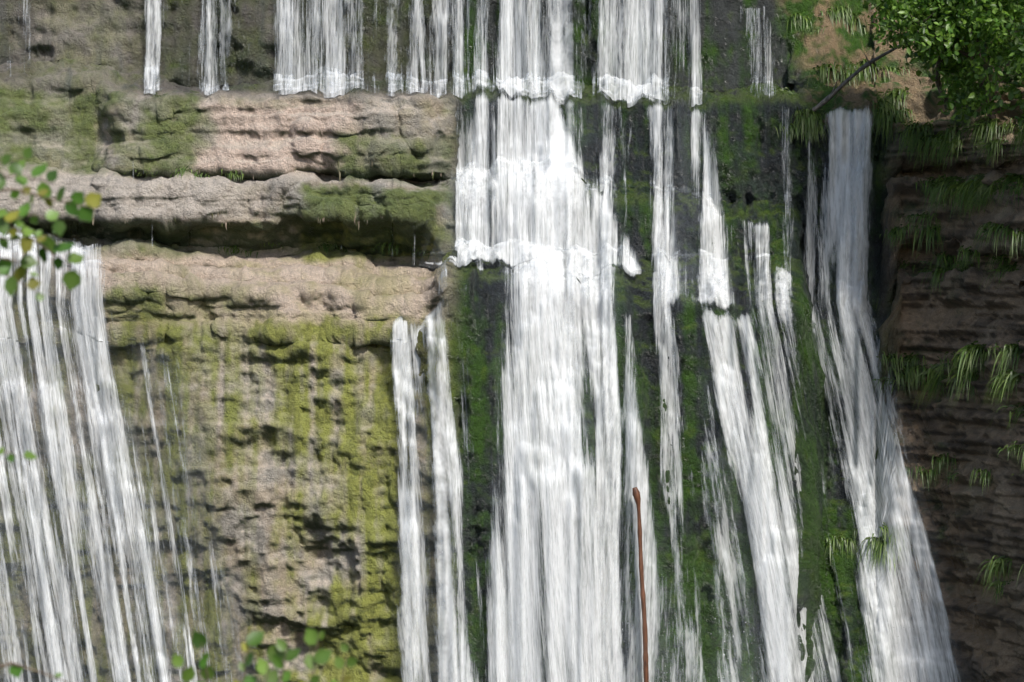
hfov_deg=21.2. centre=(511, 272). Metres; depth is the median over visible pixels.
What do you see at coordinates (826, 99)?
fallen log branch
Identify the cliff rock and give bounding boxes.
[0,0,1023,681]
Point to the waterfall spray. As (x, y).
(715, 618)
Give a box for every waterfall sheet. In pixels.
[0,0,956,681]
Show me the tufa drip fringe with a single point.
(432, 173)
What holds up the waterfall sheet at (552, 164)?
on the cliff rock
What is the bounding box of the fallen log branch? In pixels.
[812,44,898,111]
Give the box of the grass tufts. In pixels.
[123,3,1023,603]
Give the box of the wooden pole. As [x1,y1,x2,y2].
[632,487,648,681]
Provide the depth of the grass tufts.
39.10 m
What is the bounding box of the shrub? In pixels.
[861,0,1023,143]
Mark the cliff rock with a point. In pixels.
(268, 460)
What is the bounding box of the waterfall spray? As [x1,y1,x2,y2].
[412,253,933,679]
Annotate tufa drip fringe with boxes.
[28,156,451,229]

